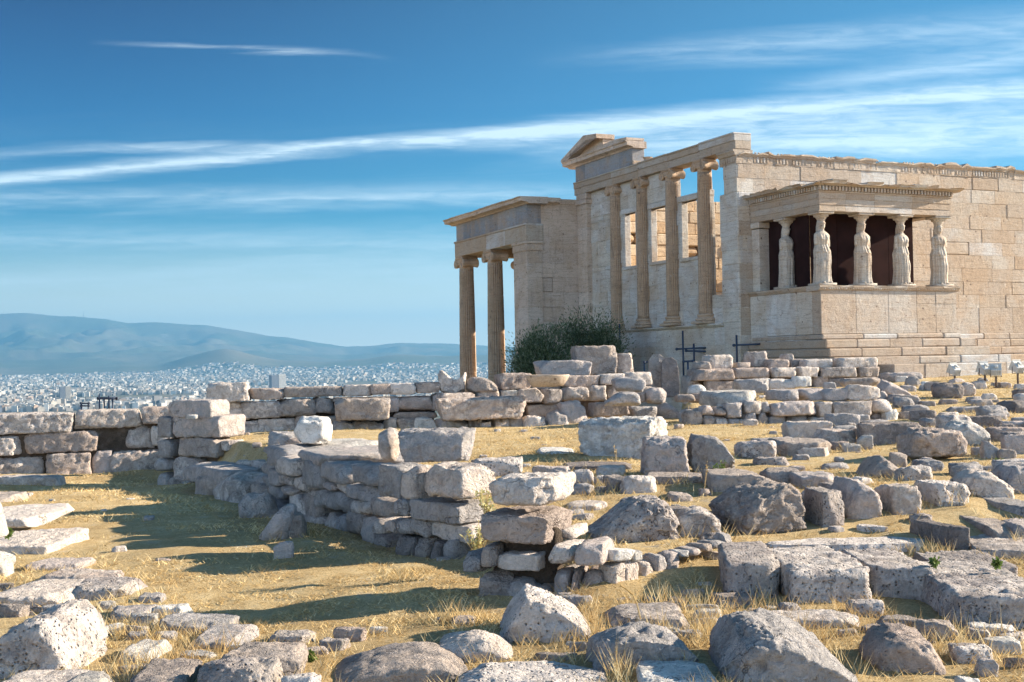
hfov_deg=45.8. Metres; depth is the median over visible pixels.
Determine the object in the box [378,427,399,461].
boulder
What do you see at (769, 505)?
boulder
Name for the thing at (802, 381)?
fieldstone
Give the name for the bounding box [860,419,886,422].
fieldstone
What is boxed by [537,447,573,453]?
flat slab
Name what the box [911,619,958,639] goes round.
fieldstone
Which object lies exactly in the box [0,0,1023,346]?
sky
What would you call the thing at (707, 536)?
fieldstone
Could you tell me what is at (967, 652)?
fieldstone
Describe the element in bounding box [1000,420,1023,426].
boulder
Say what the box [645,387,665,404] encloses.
boulder
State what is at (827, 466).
fieldstone
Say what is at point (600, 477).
fieldstone
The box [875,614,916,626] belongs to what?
fieldstone
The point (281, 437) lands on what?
fieldstone
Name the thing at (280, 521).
boulder
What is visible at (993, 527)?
flat slab
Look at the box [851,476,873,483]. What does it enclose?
fieldstone
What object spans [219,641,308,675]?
boulder
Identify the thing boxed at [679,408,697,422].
fieldstone
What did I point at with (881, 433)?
stone block
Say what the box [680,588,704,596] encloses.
flat slab
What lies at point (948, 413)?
flat slab
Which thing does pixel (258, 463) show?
fieldstone
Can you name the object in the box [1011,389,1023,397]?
stone block
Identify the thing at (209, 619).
flat slab
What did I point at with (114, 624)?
fieldstone
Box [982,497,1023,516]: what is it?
flat slab
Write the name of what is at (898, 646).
boulder
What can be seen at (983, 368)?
floodlight
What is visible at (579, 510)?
fieldstone
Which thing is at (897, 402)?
fieldstone
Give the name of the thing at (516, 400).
back wall
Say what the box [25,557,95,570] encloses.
flat slab
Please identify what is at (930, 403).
fieldstone
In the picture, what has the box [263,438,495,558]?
rubble retaining wall
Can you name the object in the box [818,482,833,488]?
fieldstone
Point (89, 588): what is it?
flat slab
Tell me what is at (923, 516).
fieldstone
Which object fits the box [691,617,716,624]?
fieldstone
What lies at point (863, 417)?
fieldstone
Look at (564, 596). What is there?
fieldstone
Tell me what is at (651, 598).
fieldstone
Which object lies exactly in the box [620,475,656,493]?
fieldstone
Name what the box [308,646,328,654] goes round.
fieldstone
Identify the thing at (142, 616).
fieldstone
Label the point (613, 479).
boulder
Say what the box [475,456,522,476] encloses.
stone block
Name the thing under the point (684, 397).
boulder
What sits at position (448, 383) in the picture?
stone block
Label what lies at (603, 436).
marble block
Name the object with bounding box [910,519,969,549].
stone block
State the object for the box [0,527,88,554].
stone block
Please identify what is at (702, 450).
boulder
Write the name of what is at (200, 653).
fieldstone
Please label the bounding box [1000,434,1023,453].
boulder
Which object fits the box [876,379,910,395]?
boulder
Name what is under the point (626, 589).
dry stalk
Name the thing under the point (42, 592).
flat slab
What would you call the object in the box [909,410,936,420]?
fieldstone
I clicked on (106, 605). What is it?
fieldstone
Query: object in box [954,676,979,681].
boulder
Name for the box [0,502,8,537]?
boulder
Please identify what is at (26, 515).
flat slab
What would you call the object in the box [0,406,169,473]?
boundary wall
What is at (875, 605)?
fieldstone
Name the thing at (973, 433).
boulder
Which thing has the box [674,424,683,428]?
fieldstone
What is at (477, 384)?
column drum fragment
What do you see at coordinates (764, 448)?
fieldstone
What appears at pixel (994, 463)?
fieldstone
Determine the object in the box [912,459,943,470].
flat slab
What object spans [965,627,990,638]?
fieldstone
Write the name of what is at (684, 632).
fieldstone
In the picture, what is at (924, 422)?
fieldstone
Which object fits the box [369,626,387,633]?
fieldstone
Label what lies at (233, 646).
fieldstone
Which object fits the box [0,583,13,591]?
flat slab
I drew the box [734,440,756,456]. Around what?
boulder
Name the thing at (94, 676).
flat slab
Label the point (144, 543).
ground
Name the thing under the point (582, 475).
boulder
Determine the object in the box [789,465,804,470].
fieldstone
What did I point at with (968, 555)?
stone block
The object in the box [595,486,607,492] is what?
fieldstone
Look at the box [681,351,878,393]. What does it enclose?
foundation course
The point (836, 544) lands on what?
flat slab
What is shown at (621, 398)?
boulder
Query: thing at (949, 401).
flat slab
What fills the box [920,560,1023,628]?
ledge block
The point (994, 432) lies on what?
flat slab
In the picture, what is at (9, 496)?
flat slab
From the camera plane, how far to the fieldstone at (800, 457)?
16.21 m
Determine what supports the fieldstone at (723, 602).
on the ground at (144, 543)
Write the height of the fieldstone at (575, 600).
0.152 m
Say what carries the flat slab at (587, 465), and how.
on the ground at (144, 543)
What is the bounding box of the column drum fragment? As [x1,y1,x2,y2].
[466,377,497,391]
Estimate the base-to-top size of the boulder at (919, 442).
0.416 m
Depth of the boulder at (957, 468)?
12.92 m
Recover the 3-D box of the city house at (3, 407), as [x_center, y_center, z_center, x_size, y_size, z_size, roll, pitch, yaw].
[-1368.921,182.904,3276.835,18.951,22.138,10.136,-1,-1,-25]
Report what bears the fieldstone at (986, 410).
on the ground at (144, 543)
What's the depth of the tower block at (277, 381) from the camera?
4582.48 m
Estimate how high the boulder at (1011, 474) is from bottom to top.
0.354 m
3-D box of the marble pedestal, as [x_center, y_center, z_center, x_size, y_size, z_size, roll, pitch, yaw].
[2.533,0.504,27.495,0.477,0.459,0.400,-1,-1,0]
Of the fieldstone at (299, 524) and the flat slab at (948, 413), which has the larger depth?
the flat slab at (948, 413)
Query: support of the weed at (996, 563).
on the ledge block at (982, 591)
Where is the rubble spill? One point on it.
(624, 564)
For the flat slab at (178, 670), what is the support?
on the ground at (144, 543)
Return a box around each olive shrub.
[500,315,586,388]
[555,292,637,368]
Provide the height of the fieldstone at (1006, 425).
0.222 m
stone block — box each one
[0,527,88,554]
[398,426,475,462]
[438,370,466,392]
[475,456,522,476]
[640,435,688,474]
[676,505,720,536]
[701,467,764,491]
[781,420,832,437]
[803,486,844,526]
[856,421,920,444]
[874,483,921,514]
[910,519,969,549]
[912,549,1017,575]
[914,479,969,505]
[967,415,1001,426]
[970,534,1023,558]
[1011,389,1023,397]
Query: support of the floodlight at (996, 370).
on the ground at (144, 543)
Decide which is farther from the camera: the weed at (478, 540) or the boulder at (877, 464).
the boulder at (877, 464)
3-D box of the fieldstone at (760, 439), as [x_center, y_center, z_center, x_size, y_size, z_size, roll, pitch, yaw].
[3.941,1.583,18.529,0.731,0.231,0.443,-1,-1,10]
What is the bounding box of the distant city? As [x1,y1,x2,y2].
[0,361,510,409]
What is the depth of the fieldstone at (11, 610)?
9.26 m
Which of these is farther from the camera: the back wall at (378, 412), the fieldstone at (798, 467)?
the back wall at (378, 412)
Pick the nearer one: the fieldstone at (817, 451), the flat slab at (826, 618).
the flat slab at (826, 618)
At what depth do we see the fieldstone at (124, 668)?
7.19 m
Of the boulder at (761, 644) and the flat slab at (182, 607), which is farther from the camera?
the flat slab at (182, 607)
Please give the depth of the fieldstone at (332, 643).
7.71 m
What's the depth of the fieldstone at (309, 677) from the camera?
6.64 m
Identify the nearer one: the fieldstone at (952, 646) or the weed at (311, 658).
the fieldstone at (952, 646)
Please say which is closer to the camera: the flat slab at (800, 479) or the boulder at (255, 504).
the flat slab at (800, 479)
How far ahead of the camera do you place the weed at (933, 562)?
8.86 m
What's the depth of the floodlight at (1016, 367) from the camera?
33.51 m
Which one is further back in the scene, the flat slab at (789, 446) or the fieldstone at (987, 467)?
the flat slab at (789, 446)
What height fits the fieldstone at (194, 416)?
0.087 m
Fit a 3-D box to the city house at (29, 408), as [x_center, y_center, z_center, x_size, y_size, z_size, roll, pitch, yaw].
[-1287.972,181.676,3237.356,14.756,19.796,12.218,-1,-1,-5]
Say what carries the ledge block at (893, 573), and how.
on the ground at (144, 543)
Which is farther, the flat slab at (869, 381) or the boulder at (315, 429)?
the flat slab at (869, 381)
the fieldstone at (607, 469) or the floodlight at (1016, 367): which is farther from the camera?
the floodlight at (1016, 367)
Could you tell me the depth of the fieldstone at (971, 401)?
28.21 m
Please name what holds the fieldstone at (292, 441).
on the ground at (144, 543)
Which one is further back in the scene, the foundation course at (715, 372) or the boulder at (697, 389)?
the foundation course at (715, 372)
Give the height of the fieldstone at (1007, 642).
0.136 m
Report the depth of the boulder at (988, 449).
15.81 m
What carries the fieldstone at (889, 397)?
on the ground at (144, 543)
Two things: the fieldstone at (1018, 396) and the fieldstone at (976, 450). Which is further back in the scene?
the fieldstone at (1018, 396)
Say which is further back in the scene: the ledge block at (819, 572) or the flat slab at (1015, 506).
the flat slab at (1015, 506)
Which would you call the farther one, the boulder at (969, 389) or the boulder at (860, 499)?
the boulder at (969, 389)
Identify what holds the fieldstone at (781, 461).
on the ground at (144, 543)
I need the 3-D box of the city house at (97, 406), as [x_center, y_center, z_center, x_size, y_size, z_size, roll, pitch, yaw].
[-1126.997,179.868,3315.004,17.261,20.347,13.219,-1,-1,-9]
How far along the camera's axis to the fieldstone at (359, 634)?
8.02 m
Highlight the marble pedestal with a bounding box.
[616,353,633,372]
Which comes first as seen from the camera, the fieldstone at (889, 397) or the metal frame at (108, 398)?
the fieldstone at (889, 397)
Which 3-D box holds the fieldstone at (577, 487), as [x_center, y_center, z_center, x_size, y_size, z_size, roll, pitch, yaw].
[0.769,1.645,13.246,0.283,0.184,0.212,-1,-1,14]
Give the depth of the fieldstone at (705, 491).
12.76 m
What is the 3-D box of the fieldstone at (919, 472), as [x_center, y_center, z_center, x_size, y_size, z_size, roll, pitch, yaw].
[4.443,1.491,13.430,0.402,0.239,0.252,-1,-1,0]
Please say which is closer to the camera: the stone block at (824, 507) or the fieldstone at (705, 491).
the stone block at (824, 507)
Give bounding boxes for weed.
[5,527,14,539]
[308,648,318,661]
[460,520,486,549]
[472,487,495,513]
[704,461,708,488]
[713,460,726,468]
[927,556,940,569]
[991,556,1002,569]
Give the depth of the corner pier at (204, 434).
21.69 m
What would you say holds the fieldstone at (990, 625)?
on the ground at (144, 543)
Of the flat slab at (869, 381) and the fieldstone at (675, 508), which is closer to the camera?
the fieldstone at (675, 508)
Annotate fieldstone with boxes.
[0,603,29,617]
[30,606,40,611]
[40,604,54,611]
[98,600,115,609]
[106,623,124,633]
[111,545,126,551]
[116,663,145,672]
[124,625,149,632]
[125,630,148,639]
[130,612,157,626]
[143,515,154,520]
[154,630,176,640]
[155,558,170,560]
[179,649,216,658]
[185,414,198,418]
[221,439,243,450]
[227,644,241,650]
[236,460,250,465]
[250,459,266,468]
[252,442,261,447]
[268,431,296,445]
[268,629,315,642]
[273,541,293,558]
[281,672,321,681]
[284,438,301,443]
[288,512,306,537]
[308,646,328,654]
[319,637,350,650]
[333,626,366,641]
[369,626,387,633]
[436,557,449,560]
[451,615,473,625]
[532,465,570,472]
[533,652,577,660]
[555,592,573,595]
[561,594,578,599]
[567,595,591,606]
[569,641,586,651]
[570,509,583,513]
[572,483,594,494]
[572,513,593,519]
[594,475,603,484]
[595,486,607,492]
[596,465,625,475]
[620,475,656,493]
[638,392,645,401]
[644,595,657,601]
[668,596,685,604]
[670,506,685,514]
[672,629,701,638]
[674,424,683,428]
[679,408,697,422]
[683,604,718,609]
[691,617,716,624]
[698,488,711,495]
[698,582,712,585]
[699,532,716,539]
[717,600,740,609]
[740,440,776,457]
[742,419,757,425]
[752,436,792,440]
[752,456,788,465]
[777,602,800,610]
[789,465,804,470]
[791,376,811,387]
[792,454,809,459]
[797,447,828,456]
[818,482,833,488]
[820,462,848,469]
[824,413,859,426]
[827,525,843,531]
[830,441,848,449]
[833,425,855,429]
[834,457,844,461]
[836,628,857,635]
[841,443,860,451]
[845,599,883,617]
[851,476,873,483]
[856,524,887,531]
[857,414,869,420]
[857,623,880,632]
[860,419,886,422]
[868,391,886,400]
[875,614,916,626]
[886,394,903,402]
[892,397,914,407]
[893,464,932,480]
[900,385,916,391]
[901,404,929,411]
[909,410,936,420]
[909,513,931,521]
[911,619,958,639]
[918,401,935,405]
[919,417,935,426]
[924,381,938,390]
[935,414,971,428]
[947,642,970,655]
[948,378,964,382]
[948,462,975,472]
[949,643,992,663]
[965,396,980,401]
[965,621,1015,634]
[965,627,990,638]
[968,399,980,403]
[970,447,979,454]
[971,380,986,388]
[974,658,998,676]
[975,405,1009,417]
[978,636,1021,654]
[983,465,991,469]
[987,413,1007,419]
[991,458,1023,470]
[996,423,1013,426]
[997,382,1011,387]
[997,449,1016,458]
[998,631,1023,634]
[998,631,1023,641]
[1000,431,1023,444]
[1003,658,1023,667]
[1010,417,1023,420]
[1013,393,1023,400]
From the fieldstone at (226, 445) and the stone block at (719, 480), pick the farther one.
the fieldstone at (226, 445)
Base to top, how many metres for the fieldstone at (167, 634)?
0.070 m
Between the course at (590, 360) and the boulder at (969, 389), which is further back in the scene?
the boulder at (969, 389)
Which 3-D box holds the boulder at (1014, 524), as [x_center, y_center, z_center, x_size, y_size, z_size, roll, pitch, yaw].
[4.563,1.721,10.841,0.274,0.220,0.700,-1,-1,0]
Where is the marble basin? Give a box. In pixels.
[525,374,568,386]
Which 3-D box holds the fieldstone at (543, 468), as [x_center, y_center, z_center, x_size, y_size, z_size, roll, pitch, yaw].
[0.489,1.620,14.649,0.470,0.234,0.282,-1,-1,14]
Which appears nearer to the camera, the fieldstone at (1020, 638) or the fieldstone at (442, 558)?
the fieldstone at (1020, 638)
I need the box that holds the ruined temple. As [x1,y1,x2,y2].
[443,132,1023,411]
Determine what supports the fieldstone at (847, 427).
on the ground at (144, 543)
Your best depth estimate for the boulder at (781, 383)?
26.81 m
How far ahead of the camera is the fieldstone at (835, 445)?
17.74 m
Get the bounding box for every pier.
[154,399,245,484]
[463,471,613,596]
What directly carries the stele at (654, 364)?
on the ground at (144, 543)
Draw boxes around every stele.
[648,354,663,387]
[661,357,679,397]
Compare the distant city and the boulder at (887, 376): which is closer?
the boulder at (887, 376)
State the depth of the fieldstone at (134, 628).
8.49 m
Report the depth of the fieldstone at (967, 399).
28.79 m
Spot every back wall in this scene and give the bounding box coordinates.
[206,382,471,432]
[435,372,656,426]
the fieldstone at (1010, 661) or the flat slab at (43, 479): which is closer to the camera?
the fieldstone at (1010, 661)
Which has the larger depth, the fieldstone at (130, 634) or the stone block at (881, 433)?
the stone block at (881, 433)
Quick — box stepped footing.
[183,461,278,502]
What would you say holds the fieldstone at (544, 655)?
on the ground at (144, 543)
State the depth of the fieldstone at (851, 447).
17.14 m
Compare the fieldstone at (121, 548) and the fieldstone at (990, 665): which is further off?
the fieldstone at (121, 548)
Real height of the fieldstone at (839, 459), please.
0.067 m
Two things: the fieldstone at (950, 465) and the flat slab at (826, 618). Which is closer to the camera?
the flat slab at (826, 618)
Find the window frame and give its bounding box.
[621,193,697,270]
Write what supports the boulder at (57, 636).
on the ground at (144, 543)
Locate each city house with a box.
[2,404,9,411]
[11,405,17,411]
[26,405,32,411]
[37,406,43,411]
[44,403,48,410]
[49,400,56,406]
[96,403,102,408]
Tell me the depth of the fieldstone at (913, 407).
26.00 m
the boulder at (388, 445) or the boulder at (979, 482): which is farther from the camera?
the boulder at (388, 445)
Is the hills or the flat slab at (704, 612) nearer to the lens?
the flat slab at (704, 612)
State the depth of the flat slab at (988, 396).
29.44 m
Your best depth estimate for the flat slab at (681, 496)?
12.55 m
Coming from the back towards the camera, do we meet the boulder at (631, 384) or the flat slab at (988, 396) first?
the flat slab at (988, 396)
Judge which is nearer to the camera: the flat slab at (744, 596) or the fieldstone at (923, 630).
the fieldstone at (923, 630)
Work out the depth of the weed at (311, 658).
7.42 m
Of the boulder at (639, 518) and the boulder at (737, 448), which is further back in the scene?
the boulder at (737, 448)
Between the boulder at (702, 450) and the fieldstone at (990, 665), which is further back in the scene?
the boulder at (702, 450)
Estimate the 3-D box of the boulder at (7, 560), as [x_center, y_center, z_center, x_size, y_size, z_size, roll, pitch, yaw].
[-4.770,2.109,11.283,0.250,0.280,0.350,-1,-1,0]
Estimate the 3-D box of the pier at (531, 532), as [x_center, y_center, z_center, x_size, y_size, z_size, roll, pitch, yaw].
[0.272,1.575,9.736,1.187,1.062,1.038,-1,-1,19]
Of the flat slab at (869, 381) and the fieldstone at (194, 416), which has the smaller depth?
the fieldstone at (194, 416)
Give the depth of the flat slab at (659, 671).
6.51 m
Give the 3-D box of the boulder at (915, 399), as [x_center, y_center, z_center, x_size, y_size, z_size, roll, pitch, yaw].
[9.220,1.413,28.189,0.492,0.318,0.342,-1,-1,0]
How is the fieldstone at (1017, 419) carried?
on the ground at (144, 543)
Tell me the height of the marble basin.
0.250 m
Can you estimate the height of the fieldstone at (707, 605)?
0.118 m
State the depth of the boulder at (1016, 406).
26.12 m
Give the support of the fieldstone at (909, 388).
on the ground at (144, 543)
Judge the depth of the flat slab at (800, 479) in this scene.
13.02 m
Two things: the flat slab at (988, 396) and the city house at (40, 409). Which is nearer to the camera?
the flat slab at (988, 396)
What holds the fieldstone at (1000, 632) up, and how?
on the ground at (144, 543)
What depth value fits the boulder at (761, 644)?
6.47 m
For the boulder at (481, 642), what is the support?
on the ground at (144, 543)
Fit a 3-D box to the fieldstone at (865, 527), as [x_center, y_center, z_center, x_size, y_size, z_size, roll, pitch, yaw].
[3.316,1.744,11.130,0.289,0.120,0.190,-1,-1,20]
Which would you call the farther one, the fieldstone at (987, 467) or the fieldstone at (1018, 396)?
the fieldstone at (1018, 396)
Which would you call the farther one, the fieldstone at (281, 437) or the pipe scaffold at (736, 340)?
the pipe scaffold at (736, 340)
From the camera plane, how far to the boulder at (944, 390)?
29.65 m
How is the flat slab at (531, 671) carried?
on the ground at (144, 543)
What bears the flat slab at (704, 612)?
on the ground at (144, 543)
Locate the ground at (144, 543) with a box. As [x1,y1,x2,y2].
[0,373,1023,681]
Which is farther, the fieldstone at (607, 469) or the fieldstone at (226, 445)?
the fieldstone at (226, 445)
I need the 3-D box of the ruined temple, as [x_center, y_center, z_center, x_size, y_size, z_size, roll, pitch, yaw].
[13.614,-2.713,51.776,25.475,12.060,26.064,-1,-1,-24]
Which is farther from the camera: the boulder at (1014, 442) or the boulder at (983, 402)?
the boulder at (983, 402)
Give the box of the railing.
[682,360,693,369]
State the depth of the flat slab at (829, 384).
25.20 m
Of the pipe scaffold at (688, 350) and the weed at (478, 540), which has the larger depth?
the pipe scaffold at (688, 350)
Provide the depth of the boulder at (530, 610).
7.71 m
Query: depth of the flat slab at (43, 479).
21.68 m
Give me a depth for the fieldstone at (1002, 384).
33.12 m
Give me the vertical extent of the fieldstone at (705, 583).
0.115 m
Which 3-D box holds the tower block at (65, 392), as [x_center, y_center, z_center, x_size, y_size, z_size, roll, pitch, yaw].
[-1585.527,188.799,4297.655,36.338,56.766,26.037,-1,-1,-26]
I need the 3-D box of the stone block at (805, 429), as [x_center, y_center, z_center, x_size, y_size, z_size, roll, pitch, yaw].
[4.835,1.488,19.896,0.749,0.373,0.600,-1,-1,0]
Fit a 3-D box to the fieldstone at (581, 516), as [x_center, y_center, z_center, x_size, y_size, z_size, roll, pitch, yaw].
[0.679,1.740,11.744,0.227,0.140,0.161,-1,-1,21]
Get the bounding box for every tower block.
[59,386,70,400]
[269,374,285,387]
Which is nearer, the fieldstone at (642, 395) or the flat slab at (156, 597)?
the flat slab at (156, 597)
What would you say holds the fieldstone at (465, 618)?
on the ground at (144, 543)
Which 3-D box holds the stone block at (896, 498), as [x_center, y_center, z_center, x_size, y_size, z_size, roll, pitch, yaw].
[3.745,1.567,11.855,0.304,0.355,0.500,-1,-1,-14]
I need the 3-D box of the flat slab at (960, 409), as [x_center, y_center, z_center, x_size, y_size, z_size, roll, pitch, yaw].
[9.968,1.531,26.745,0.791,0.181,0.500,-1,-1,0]
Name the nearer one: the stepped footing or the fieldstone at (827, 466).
the fieldstone at (827, 466)
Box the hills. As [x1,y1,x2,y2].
[0,313,514,419]
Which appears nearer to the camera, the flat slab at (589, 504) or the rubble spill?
the rubble spill
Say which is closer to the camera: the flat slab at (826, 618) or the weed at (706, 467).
the flat slab at (826, 618)
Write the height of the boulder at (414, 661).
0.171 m
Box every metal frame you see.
[80,402,89,409]
[97,394,117,408]
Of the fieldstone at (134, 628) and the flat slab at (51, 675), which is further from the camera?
the fieldstone at (134, 628)
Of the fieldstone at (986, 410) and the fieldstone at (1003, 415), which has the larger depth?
the fieldstone at (986, 410)
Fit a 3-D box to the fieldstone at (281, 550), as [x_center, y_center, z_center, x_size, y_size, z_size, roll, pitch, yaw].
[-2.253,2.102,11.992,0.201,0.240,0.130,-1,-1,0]
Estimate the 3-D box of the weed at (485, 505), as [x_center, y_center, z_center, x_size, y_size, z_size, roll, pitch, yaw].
[-0.219,1.435,10.755,0.250,0.287,0.180,0,-1,-34]
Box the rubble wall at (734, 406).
[681,384,898,424]
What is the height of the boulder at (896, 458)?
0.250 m
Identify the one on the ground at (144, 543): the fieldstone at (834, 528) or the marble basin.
the fieldstone at (834, 528)
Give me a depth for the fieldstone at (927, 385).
32.49 m
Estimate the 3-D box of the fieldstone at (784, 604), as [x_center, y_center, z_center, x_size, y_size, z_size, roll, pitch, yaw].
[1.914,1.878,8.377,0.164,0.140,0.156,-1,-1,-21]
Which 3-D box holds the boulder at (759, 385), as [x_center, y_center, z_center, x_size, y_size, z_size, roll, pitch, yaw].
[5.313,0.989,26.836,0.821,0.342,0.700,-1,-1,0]
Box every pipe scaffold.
[675,331,705,375]
[732,335,759,361]
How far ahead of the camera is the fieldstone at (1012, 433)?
17.32 m
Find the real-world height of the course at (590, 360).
0.698 m
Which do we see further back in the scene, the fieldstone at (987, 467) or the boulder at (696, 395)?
the boulder at (696, 395)
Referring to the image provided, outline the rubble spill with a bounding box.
[598,532,731,583]
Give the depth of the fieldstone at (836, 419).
22.22 m
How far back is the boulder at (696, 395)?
26.31 m
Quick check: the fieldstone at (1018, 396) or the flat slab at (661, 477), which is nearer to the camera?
the flat slab at (661, 477)
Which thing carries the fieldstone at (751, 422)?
on the ground at (144, 543)
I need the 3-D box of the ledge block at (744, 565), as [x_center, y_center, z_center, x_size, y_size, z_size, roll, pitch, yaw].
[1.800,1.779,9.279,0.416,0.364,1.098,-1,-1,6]
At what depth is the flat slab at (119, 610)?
9.20 m
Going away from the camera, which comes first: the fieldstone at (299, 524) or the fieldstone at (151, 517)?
the fieldstone at (299, 524)
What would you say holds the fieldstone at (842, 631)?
on the ground at (144, 543)
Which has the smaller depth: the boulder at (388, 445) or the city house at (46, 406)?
the boulder at (388, 445)
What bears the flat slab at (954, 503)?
on the ground at (144, 543)
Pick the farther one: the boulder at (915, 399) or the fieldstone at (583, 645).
the boulder at (915, 399)
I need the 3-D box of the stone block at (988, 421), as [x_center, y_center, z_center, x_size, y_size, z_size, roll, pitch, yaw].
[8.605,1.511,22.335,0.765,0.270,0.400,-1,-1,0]
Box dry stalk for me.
[620,585,640,618]
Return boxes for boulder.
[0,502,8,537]
[0,551,15,576]
[0,599,107,678]
[197,656,282,681]
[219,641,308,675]
[238,492,277,517]
[259,503,297,540]
[294,415,332,444]
[334,641,467,681]
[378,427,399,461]
[439,629,512,662]
[499,583,590,642]
[573,469,594,484]
[585,621,698,672]
[587,495,680,542]
[603,474,625,491]
[604,391,640,405]
[611,376,645,391]
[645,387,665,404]
[656,402,678,417]
[674,394,694,401]
[686,433,734,471]
[687,385,705,393]
[689,393,698,402]
[708,478,806,534]
[708,607,858,681]
[732,378,769,393]
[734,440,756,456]
[759,466,799,482]
[769,379,794,389]
[812,428,855,442]
[829,476,881,518]
[856,435,873,449]
[856,454,897,477]
[859,622,945,674]
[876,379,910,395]
[877,372,922,380]
[888,452,907,466]
[896,426,967,457]
[902,395,919,404]
[905,376,920,385]
[931,382,963,397]
[944,420,990,445]
[950,463,982,476]
[950,468,1014,498]
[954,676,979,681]
[962,382,975,395]
[971,399,993,405]
[980,440,999,458]
[989,461,1023,492]
[996,400,1023,412]
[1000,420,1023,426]
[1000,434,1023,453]
[1001,518,1023,536]
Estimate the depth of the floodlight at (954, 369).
35.46 m
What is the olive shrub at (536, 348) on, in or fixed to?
on the ground at (144, 543)
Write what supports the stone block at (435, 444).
on the rubble retaining wall at (363, 489)
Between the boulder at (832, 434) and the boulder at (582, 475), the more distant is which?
the boulder at (832, 434)
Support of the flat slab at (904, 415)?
on the ground at (144, 543)
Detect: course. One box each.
[533,345,617,374]
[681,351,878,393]
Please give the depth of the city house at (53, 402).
3305.02 m
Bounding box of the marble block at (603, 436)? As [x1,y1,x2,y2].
[578,415,667,458]
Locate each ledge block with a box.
[718,541,779,598]
[772,544,871,603]
[841,548,934,599]
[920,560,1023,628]
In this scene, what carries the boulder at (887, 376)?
on the ground at (144, 543)
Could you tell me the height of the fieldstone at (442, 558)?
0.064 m
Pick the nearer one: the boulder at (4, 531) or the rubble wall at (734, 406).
the boulder at (4, 531)
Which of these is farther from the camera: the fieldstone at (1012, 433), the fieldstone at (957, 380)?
the fieldstone at (957, 380)
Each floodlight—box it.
[946,363,960,378]
[975,361,991,387]
[989,363,1001,387]
[1008,359,1023,383]
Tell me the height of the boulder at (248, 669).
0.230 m
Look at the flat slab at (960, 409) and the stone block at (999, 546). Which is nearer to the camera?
the stone block at (999, 546)
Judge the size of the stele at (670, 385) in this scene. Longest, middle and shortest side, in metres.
0.979 x 0.437 x 0.273 m
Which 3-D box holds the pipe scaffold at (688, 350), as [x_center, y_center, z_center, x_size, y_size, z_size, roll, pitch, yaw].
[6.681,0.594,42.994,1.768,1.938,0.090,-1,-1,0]
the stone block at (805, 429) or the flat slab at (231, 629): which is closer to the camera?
the flat slab at (231, 629)
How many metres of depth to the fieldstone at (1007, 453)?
15.67 m
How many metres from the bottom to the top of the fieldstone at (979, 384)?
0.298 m
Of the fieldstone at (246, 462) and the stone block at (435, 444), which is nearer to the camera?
the stone block at (435, 444)
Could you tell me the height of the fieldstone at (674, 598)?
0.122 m
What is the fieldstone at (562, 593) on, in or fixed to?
on the ground at (144, 543)
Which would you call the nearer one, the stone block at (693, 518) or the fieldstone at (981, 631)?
the fieldstone at (981, 631)
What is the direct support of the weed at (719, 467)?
on the ground at (144, 543)
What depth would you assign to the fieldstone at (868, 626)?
7.77 m
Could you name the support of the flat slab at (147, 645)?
on the ground at (144, 543)
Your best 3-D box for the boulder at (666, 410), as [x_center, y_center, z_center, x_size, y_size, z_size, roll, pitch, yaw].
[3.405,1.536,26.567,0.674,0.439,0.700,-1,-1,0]
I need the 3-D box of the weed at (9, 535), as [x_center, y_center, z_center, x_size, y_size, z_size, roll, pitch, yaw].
[-4.525,1.723,10.873,0.088,0.128,0.109,-2,-1,36]
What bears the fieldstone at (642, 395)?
on the boulder at (654, 395)
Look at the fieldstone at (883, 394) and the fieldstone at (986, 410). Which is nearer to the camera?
the fieldstone at (986, 410)
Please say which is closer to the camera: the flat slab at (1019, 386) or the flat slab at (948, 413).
the flat slab at (948, 413)
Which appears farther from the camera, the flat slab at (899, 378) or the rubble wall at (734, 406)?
the flat slab at (899, 378)
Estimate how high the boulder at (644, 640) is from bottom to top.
0.277 m
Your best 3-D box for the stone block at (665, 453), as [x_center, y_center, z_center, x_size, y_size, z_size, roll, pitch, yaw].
[1.854,1.421,14.728,0.571,0.548,0.500,-1,-1,0]
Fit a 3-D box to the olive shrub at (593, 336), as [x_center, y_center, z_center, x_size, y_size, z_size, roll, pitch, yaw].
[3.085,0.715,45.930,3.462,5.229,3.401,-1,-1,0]
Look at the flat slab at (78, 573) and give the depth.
10.67 m
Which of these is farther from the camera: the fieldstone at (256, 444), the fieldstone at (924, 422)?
the fieldstone at (924, 422)
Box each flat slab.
[0,474,66,485]
[0,491,28,501]
[0,578,84,605]
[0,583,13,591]
[2,669,89,681]
[3,503,74,527]
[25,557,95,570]
[39,568,123,579]
[69,670,112,681]
[73,577,147,600]
[110,604,156,622]
[119,639,171,663]
[130,658,202,681]
[138,592,166,602]
[152,603,192,617]
[159,612,239,635]
[189,623,259,649]
[457,660,607,681]
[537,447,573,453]
[563,461,632,470]
[566,500,606,510]
[604,602,689,629]
[636,660,715,681]
[644,472,702,483]
[666,491,692,501]
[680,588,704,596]
[693,608,721,619]
[710,592,752,604]
[765,536,924,551]
[766,437,831,455]
[772,609,858,628]
[789,471,833,487]
[823,382,835,387]
[839,377,880,386]
[894,376,907,381]
[898,411,908,418]
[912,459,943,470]
[938,399,956,403]
[938,412,958,414]
[944,501,965,505]
[945,406,979,412]
[960,515,1016,536]
[981,393,996,398]
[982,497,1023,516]
[985,426,1023,440]
[1013,384,1023,388]
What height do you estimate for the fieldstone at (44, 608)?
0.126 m
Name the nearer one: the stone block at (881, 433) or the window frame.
the stone block at (881, 433)
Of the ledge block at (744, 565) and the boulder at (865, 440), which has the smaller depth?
the ledge block at (744, 565)
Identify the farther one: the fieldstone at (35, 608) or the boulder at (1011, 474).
the boulder at (1011, 474)
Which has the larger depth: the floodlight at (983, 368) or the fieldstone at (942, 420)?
the floodlight at (983, 368)

